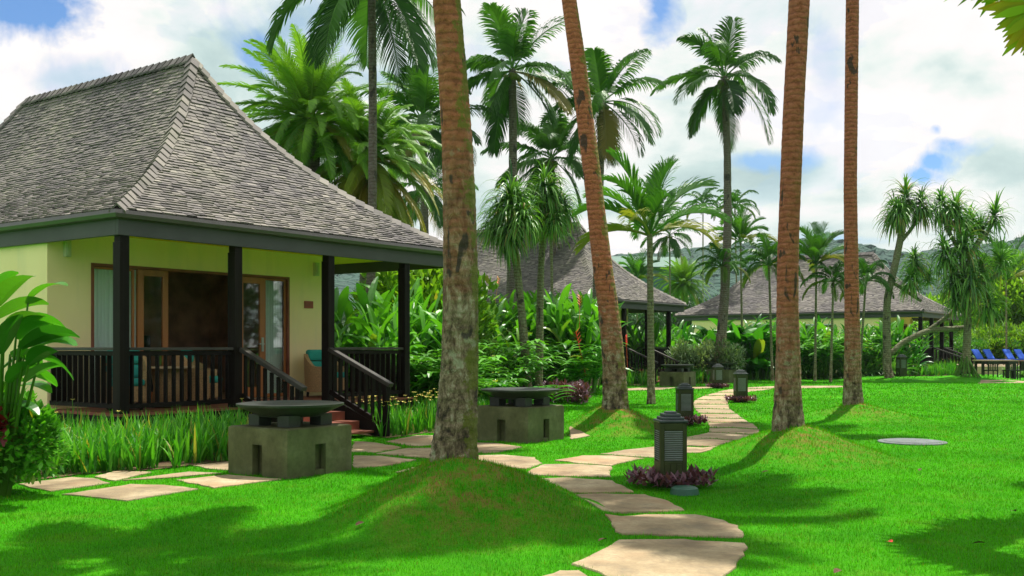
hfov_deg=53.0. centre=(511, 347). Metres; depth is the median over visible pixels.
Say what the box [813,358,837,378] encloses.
crinum lily
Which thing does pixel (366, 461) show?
path
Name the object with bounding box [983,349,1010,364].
sun lounger
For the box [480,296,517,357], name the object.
heliconia
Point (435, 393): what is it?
ginger plant
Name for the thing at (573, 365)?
ginger plant
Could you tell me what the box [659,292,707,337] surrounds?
background tree
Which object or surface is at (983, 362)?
outdoor table
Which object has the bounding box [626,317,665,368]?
heliconia
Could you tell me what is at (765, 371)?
ginger plant
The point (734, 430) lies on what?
path
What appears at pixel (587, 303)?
heliconia
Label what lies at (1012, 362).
garden chair
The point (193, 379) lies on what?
wicker armchair
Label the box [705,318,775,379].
broad leaf plant
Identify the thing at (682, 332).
heliconia
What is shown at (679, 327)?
heliconia
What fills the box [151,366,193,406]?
wicker table
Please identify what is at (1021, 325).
shrub
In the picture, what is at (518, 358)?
ginger plant
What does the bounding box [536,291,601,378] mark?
heliconia
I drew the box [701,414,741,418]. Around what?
path
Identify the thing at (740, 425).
path
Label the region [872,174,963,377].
pandanus tree
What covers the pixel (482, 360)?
ginger plant
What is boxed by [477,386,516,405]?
iris bed
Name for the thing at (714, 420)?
path
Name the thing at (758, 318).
heliconia
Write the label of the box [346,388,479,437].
iris bed
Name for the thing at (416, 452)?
path
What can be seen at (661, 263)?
hills
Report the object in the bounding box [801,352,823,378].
crinum lily
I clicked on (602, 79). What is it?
coconut palm
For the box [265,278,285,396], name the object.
glass door
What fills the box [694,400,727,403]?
path
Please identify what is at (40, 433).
hibiscus shrub
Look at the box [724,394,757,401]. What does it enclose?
ground cover
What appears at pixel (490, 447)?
path
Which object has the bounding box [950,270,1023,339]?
leafy tree
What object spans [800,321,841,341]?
heliconia
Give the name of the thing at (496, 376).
ginger plant
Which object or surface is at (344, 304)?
heliconia
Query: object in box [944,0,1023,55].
fan palm
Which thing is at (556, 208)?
pandanus tree
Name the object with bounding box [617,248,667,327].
garden palm
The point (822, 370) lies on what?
crinum lily
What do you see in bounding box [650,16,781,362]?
coconut palm
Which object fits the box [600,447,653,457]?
path
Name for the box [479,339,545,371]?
ginger plant
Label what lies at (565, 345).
ginger plant
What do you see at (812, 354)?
ginger plant
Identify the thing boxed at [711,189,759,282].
garden palm
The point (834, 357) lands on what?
ginger plant
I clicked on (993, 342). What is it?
shrub
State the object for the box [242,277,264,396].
door
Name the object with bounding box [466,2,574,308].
coconut palm
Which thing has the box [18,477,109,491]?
path
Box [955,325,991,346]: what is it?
shrub
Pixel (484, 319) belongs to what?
leafy tree
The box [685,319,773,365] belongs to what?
broad leaf plant
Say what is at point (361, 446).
path
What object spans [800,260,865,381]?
garden palm
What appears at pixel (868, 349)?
ginger plant
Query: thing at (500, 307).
heliconia
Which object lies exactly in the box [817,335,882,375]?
ginger plant
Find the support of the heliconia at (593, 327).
on the ground at (526, 525)
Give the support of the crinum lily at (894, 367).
on the ground at (526, 525)
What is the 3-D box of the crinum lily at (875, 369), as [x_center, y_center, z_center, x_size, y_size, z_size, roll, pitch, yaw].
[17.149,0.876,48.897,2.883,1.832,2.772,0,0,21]
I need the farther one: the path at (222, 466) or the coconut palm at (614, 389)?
the coconut palm at (614, 389)
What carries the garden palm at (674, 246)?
on the ground at (526, 525)
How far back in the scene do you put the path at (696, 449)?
14.81 m
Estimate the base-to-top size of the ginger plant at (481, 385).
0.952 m
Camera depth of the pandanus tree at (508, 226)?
28.71 m
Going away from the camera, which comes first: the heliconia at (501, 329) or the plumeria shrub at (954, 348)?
the heliconia at (501, 329)
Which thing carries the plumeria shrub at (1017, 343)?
on the ground at (526, 525)
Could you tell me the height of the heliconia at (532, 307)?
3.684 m
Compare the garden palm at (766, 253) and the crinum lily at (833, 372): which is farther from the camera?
the crinum lily at (833, 372)
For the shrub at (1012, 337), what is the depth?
65.94 m
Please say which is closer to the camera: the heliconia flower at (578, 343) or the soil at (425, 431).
the soil at (425, 431)
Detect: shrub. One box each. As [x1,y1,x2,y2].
[0,381,72,485]
[663,338,712,381]
[678,337,714,372]
[707,337,750,371]
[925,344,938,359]
[937,340,971,363]
[946,335,991,361]
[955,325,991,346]
[971,321,1021,358]
[973,333,1013,358]
[985,333,1009,358]
[995,324,1023,355]
[995,335,1023,363]
[1013,321,1023,334]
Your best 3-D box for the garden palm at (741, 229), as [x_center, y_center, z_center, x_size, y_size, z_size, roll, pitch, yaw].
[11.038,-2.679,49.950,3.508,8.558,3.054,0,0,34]
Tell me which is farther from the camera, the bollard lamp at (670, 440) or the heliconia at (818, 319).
the heliconia at (818, 319)
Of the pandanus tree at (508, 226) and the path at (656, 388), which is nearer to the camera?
the pandanus tree at (508, 226)
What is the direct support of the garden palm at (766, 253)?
on the ground at (526, 525)
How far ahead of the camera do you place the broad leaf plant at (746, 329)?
47.43 m
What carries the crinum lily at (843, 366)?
on the ground at (526, 525)
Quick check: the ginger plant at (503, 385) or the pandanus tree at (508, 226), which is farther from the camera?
the pandanus tree at (508, 226)
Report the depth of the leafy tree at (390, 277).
27.95 m
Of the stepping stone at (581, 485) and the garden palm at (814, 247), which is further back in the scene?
the garden palm at (814, 247)
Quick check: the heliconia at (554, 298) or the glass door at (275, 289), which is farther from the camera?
the heliconia at (554, 298)
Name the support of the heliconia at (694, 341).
on the soil
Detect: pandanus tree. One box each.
[476,158,545,386]
[522,156,583,385]
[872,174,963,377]
[916,179,1021,377]
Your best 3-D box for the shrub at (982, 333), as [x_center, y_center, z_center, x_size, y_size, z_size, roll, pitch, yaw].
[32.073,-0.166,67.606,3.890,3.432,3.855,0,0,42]
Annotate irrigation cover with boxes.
[670,485,698,495]
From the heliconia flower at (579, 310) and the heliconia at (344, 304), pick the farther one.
the heliconia flower at (579, 310)
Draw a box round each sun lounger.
[971,349,999,364]
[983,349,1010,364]
[1002,349,1023,360]
[1014,349,1023,364]
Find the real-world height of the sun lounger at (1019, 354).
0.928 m
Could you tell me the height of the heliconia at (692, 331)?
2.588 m
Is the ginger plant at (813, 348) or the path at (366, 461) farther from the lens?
the ginger plant at (813, 348)
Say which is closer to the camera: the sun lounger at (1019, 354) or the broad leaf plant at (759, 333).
the broad leaf plant at (759, 333)
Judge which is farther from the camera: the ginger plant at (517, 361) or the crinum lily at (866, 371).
the crinum lily at (866, 371)
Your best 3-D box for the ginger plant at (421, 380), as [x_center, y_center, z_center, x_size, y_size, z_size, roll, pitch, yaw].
[-2.431,0.693,21.585,3.545,1.663,2.816,0,0,33]
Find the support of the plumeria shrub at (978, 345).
on the ground at (526, 525)
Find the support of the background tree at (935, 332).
on the ground at (526, 525)
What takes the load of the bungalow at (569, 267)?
on the ground at (526, 525)
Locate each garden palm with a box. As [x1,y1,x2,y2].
[531,230,575,296]
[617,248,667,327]
[640,216,700,294]
[653,256,713,325]
[681,187,720,301]
[691,242,750,284]
[707,203,777,325]
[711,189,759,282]
[730,232,805,380]
[767,221,859,380]
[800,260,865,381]
[831,257,895,364]
[968,235,1023,358]
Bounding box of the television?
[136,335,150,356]
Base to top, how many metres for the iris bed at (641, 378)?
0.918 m
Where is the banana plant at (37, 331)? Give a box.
[0,271,79,496]
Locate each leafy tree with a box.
[349,269,490,338]
[352,268,442,311]
[380,269,514,396]
[912,289,976,346]
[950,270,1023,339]
[956,253,1023,335]
[995,248,1023,325]
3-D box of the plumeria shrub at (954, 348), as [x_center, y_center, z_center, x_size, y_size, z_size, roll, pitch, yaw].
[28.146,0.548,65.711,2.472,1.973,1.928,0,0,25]
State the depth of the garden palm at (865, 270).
45.85 m
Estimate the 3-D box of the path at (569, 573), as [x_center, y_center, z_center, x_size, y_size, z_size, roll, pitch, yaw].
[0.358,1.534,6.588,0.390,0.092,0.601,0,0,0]
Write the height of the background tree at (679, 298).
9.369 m
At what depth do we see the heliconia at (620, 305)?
36.53 m
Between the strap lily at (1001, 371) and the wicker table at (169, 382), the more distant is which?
the strap lily at (1001, 371)
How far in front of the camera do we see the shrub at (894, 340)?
49.96 m
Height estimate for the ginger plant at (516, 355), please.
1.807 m
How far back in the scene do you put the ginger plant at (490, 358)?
21.83 m
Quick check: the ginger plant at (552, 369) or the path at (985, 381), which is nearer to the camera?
the ginger plant at (552, 369)
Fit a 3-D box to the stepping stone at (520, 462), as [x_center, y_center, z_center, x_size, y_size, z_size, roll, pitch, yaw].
[-0.030,1.531,13.382,0.785,0.098,1.646,0,0,-7]
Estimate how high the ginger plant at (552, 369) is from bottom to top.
1.656 m
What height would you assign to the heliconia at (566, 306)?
3.609 m
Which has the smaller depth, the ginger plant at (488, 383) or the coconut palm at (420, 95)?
the ginger plant at (488, 383)
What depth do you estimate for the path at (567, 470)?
12.37 m
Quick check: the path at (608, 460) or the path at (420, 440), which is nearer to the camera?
the path at (608, 460)
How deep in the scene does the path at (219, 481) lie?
11.46 m
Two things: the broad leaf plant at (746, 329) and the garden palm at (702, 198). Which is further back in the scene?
the garden palm at (702, 198)
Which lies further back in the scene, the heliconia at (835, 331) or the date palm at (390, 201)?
the heliconia at (835, 331)
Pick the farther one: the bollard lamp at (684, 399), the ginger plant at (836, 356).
the ginger plant at (836, 356)
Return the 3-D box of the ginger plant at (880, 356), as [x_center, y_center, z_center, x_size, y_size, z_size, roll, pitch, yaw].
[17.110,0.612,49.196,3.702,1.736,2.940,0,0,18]
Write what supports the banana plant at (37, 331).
on the ground at (526, 525)
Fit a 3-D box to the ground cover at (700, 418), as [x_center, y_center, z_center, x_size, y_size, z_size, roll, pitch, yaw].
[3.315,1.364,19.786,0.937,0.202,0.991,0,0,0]
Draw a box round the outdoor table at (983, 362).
[972,360,1017,378]
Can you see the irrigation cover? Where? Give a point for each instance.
(685, 490)
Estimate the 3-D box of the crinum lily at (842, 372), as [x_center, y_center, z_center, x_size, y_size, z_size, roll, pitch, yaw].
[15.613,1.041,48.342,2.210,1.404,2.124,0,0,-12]
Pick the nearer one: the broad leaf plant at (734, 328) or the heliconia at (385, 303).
the heliconia at (385, 303)
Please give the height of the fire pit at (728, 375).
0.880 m
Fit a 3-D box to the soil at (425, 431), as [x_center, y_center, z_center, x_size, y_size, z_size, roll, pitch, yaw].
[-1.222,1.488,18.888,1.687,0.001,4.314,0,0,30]
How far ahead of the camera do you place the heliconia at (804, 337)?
49.29 m
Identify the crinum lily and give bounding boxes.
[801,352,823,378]
[801,352,828,378]
[810,357,838,378]
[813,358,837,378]
[819,358,840,378]
[824,362,864,378]
[833,352,874,376]
[861,355,881,376]
[862,348,894,375]
[869,356,907,375]
[873,353,920,376]
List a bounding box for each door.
[137,269,167,401]
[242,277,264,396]
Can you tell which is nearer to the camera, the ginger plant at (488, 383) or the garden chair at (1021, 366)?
the ginger plant at (488, 383)
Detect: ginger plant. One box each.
[346,341,480,404]
[348,349,483,406]
[380,343,488,406]
[380,350,507,406]
[410,350,439,408]
[410,355,500,400]
[410,363,503,403]
[478,339,544,380]
[478,346,536,373]
[478,357,520,395]
[478,368,523,386]
[478,377,529,404]
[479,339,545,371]
[479,346,547,370]
[479,352,552,386]
[479,352,569,386]
[479,374,507,393]
[480,379,576,403]
[481,371,510,381]
[489,341,570,376]
[493,343,580,366]
[497,350,573,369]
[503,343,600,382]
[505,341,601,366]
[528,340,628,383]
[530,341,593,359]
[532,366,583,383]
[532,372,558,386]
[546,370,594,382]
[759,364,774,378]
[765,340,827,377]
[773,342,836,378]
[800,333,843,378]
[800,334,839,378]
[803,337,842,352]
[809,344,864,376]
[810,346,843,366]
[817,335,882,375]
[834,342,898,370]
[838,342,892,375]
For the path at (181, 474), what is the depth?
11.91 m
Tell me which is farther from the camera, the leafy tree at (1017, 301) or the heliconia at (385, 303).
the leafy tree at (1017, 301)
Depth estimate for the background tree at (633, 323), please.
108.22 m
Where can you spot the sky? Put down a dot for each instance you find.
(939, 99)
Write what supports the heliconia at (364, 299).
on the ground at (526, 525)
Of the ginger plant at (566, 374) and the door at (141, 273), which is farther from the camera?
the ginger plant at (566, 374)
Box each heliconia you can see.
[335,276,394,395]
[335,285,424,395]
[335,306,388,392]
[341,299,434,362]
[345,300,432,396]
[351,276,483,356]
[355,298,442,352]
[397,294,479,401]
[479,312,531,352]
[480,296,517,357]
[489,283,591,357]
[490,293,568,347]
[490,298,517,346]
[492,283,594,319]
[502,300,533,329]
[509,287,572,337]
[532,291,632,388]
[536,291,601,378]
[543,288,597,382]
[543,302,619,393]
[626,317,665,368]
[637,332,687,368]
[656,321,694,368]
[662,320,692,339]
[671,333,708,359]
[675,325,700,343]
[747,314,800,377]
[753,321,775,377]
[799,315,826,333]
[799,319,833,361]
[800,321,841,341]
[808,323,843,371]
[833,326,860,348]
[840,325,875,349]
[860,318,897,353]
[863,321,923,376]
[864,315,906,375]
[868,322,917,362]
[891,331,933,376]
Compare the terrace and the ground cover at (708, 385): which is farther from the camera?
the terrace
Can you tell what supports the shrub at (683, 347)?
on the ground at (526, 525)
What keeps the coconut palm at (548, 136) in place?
on the ground at (526, 525)
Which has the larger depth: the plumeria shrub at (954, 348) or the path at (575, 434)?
the plumeria shrub at (954, 348)
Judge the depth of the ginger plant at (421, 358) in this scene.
21.86 m
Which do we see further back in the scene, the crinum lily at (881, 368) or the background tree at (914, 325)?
the background tree at (914, 325)
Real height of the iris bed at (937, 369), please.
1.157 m
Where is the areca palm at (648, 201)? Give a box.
[571,145,730,403]
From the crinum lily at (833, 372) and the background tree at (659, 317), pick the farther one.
the background tree at (659, 317)
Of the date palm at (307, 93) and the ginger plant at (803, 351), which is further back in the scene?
the ginger plant at (803, 351)
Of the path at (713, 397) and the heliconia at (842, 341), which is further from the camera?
the heliconia at (842, 341)
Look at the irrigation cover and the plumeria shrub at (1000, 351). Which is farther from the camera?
the plumeria shrub at (1000, 351)
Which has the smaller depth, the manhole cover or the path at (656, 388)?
the manhole cover
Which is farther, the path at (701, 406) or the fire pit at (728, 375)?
the fire pit at (728, 375)
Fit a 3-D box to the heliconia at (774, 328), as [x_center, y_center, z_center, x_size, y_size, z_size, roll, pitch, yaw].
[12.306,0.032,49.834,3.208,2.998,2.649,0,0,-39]
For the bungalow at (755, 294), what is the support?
on the ground at (526, 525)
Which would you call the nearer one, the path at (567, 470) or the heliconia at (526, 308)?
the path at (567, 470)
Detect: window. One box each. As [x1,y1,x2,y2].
[94,266,135,402]
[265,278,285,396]
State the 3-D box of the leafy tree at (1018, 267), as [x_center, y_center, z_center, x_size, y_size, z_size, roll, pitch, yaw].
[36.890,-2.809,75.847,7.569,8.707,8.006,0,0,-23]
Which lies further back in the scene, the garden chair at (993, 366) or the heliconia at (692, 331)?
the heliconia at (692, 331)
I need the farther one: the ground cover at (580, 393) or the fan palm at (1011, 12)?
the ground cover at (580, 393)
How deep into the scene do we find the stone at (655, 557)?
7.28 m
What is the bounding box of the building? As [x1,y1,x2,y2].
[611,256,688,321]
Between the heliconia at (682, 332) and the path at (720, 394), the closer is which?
the path at (720, 394)
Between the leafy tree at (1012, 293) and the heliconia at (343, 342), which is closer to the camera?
the heliconia at (343, 342)
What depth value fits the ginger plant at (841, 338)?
48.68 m
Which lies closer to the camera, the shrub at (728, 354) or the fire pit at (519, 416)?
the fire pit at (519, 416)
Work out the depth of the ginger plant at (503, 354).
27.77 m
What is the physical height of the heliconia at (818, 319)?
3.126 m
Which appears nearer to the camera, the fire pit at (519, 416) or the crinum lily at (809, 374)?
the fire pit at (519, 416)
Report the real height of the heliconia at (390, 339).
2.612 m
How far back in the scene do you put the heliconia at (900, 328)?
49.67 m
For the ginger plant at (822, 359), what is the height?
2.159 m
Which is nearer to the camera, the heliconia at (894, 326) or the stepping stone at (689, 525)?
the stepping stone at (689, 525)
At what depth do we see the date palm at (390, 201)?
30.65 m
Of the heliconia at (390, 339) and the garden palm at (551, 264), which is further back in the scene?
the garden palm at (551, 264)
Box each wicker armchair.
[100,350,146,410]
[176,350,222,404]
[304,350,343,396]
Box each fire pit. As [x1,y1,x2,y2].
[228,400,351,478]
[477,387,563,443]
[659,364,695,386]
[706,363,738,382]
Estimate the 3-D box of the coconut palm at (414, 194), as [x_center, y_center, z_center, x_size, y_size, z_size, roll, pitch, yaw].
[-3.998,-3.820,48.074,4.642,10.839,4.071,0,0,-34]
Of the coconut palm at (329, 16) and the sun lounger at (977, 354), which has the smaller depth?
the coconut palm at (329, 16)
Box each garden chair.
[984,361,998,376]
[1002,361,1018,378]
[1010,361,1023,379]
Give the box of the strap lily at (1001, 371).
[996,364,1010,376]
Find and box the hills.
[335,237,1023,344]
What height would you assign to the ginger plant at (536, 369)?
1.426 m
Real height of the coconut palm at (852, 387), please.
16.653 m
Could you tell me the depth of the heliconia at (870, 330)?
50.07 m
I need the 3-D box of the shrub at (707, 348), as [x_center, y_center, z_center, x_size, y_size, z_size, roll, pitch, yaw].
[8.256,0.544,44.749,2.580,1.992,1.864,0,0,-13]
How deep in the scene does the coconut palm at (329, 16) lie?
26.93 m
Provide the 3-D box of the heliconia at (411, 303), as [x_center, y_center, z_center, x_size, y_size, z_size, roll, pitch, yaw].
[-3.098,0.211,24.661,2.773,2.616,2.073,0,0,-19]
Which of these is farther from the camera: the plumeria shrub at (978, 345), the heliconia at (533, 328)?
the plumeria shrub at (978, 345)
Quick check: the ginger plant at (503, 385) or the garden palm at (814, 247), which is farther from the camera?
the garden palm at (814, 247)
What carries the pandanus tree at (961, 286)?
on the ground at (526, 525)
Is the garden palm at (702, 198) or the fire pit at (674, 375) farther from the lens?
the garden palm at (702, 198)
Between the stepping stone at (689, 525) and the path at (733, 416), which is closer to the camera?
the stepping stone at (689, 525)
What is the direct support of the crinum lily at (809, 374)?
on the ground at (526, 525)
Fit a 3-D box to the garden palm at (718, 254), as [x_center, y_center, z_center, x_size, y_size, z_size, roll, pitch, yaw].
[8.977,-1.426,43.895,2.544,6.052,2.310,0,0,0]
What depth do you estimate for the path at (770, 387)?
38.00 m
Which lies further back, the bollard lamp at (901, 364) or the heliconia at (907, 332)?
the heliconia at (907, 332)
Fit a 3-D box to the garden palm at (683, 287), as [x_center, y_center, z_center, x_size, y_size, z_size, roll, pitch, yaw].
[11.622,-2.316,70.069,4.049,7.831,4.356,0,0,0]
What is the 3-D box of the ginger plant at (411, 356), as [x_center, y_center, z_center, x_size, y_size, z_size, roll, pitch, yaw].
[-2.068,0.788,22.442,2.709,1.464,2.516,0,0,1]
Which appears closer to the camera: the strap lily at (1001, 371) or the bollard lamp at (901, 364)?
the bollard lamp at (901, 364)
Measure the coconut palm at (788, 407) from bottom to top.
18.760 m
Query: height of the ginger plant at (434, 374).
1.644 m
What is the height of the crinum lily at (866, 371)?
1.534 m
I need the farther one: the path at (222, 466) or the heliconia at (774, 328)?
the heliconia at (774, 328)
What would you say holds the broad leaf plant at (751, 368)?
on the ground at (526, 525)
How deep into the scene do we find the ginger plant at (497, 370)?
27.05 m
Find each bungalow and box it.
[0,53,442,437]
[477,222,687,383]
[673,252,974,374]
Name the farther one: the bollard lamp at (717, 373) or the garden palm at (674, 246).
the garden palm at (674, 246)
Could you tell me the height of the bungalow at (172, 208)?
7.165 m
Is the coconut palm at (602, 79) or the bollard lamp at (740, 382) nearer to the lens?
the bollard lamp at (740, 382)
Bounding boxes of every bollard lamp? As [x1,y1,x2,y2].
[653,411,687,487]
[675,383,693,425]
[712,364,722,388]
[733,370,747,402]
[896,354,906,375]
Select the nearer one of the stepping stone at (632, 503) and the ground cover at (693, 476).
the stepping stone at (632, 503)
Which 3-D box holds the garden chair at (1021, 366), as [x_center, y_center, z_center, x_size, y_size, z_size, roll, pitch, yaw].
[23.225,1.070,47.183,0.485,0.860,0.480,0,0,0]
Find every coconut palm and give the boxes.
[264,0,464,295]
[360,64,504,232]
[396,158,478,239]
[429,0,478,461]
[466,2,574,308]
[480,110,583,258]
[541,46,666,385]
[562,0,629,409]
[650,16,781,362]
[771,0,809,431]
[842,0,863,404]
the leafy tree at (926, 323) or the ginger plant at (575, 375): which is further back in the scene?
the leafy tree at (926, 323)
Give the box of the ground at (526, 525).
[0,356,1023,575]
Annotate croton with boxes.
[0,406,19,446]
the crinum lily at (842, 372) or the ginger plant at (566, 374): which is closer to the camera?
the ginger plant at (566, 374)
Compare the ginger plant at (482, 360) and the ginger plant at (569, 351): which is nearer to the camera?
the ginger plant at (482, 360)
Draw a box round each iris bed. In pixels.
[15,398,251,482]
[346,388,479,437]
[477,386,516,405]
[601,367,658,384]
[692,364,710,382]
[907,356,958,375]
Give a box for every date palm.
[217,23,410,194]
[289,77,442,285]
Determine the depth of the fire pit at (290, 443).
12.07 m
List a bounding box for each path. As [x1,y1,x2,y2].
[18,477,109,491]
[61,484,198,501]
[94,471,149,480]
[123,471,219,480]
[177,475,280,488]
[191,461,227,470]
[352,441,400,452]
[352,455,415,467]
[376,448,431,458]
[386,435,432,445]
[477,442,521,452]
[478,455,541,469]
[528,464,611,476]
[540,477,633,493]
[544,570,586,575]
[556,455,643,465]
[569,426,589,438]
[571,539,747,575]
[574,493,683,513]
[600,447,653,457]
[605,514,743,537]
[628,387,674,390]
[687,432,752,439]
[687,438,730,446]
[687,446,716,452]
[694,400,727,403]
[694,404,729,408]
[695,409,734,413]
[698,396,731,399]
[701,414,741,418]
[705,393,732,395]
[707,418,749,422]
[707,422,757,428]
[709,428,758,434]
[719,389,766,391]
[748,386,842,388]
[979,380,1023,383]
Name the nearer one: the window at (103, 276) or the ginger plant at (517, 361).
the window at (103, 276)
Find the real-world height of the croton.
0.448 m
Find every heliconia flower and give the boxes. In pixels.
[573,329,585,374]
[577,294,581,328]
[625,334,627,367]
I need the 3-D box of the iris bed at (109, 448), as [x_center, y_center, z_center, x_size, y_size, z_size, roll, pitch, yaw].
[-6.129,1.125,14.315,5.333,0.774,5.476,0,0,39]
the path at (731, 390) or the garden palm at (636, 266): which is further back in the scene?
the garden palm at (636, 266)
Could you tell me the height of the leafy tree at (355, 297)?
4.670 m
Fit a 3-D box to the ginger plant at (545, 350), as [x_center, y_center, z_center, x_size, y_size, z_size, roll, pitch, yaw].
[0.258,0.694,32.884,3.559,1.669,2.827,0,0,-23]
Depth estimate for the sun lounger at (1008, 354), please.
60.69 m
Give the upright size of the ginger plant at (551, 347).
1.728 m
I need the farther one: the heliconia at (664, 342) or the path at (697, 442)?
the heliconia at (664, 342)
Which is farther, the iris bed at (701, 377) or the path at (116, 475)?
the iris bed at (701, 377)
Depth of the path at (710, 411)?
23.71 m
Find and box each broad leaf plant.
[682,320,761,362]
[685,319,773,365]
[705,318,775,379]
[715,316,809,379]
[736,329,775,379]
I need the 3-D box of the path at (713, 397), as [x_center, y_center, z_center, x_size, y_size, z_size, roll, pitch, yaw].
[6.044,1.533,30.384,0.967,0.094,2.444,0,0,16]
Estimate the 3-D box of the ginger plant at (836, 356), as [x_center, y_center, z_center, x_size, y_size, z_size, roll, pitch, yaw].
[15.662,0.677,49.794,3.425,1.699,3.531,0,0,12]
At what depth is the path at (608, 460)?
13.50 m
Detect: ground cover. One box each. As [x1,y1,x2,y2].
[539,378,592,403]
[623,463,719,486]
[681,413,708,423]
[706,382,728,387]
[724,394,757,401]
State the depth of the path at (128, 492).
10.54 m
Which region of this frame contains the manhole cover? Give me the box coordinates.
[877,438,947,445]
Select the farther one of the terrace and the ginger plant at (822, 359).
the terrace
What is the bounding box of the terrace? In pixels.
[957,364,1018,373]
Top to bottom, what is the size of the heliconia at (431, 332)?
2.888 m
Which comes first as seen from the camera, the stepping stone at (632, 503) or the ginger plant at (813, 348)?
the stepping stone at (632, 503)
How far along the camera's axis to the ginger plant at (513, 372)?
26.86 m
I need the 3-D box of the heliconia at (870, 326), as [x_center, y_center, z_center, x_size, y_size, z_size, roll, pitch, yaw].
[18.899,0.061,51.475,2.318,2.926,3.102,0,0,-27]
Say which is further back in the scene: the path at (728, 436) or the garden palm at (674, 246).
the garden palm at (674, 246)
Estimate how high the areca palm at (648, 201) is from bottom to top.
6.904 m
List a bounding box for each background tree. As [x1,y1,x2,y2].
[628,313,662,335]
[654,292,694,323]
[654,312,674,333]
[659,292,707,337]
[912,294,939,356]
[916,290,954,346]
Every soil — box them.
[362,429,433,437]
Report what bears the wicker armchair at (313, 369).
on the bungalow at (172, 208)
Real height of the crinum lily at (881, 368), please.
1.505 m
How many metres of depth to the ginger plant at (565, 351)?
33.05 m
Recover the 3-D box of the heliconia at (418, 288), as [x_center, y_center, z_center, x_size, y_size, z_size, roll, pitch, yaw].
[-2.196,-0.135,24.866,3.522,3.322,2.633,0,0,27]
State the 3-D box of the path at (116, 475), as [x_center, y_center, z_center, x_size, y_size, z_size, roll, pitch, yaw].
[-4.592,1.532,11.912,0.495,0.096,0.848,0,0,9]
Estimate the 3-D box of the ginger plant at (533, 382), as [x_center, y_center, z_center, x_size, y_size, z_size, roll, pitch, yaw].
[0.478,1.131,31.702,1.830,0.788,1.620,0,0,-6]
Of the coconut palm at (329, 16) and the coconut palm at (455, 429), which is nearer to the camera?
the coconut palm at (455, 429)
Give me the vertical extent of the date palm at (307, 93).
11.145 m
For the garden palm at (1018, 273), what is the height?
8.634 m
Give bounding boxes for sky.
[0,0,1023,255]
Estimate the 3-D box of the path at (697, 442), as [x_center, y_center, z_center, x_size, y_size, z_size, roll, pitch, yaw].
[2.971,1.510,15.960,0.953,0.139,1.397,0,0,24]
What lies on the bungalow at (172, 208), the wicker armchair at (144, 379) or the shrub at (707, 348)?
the wicker armchair at (144, 379)

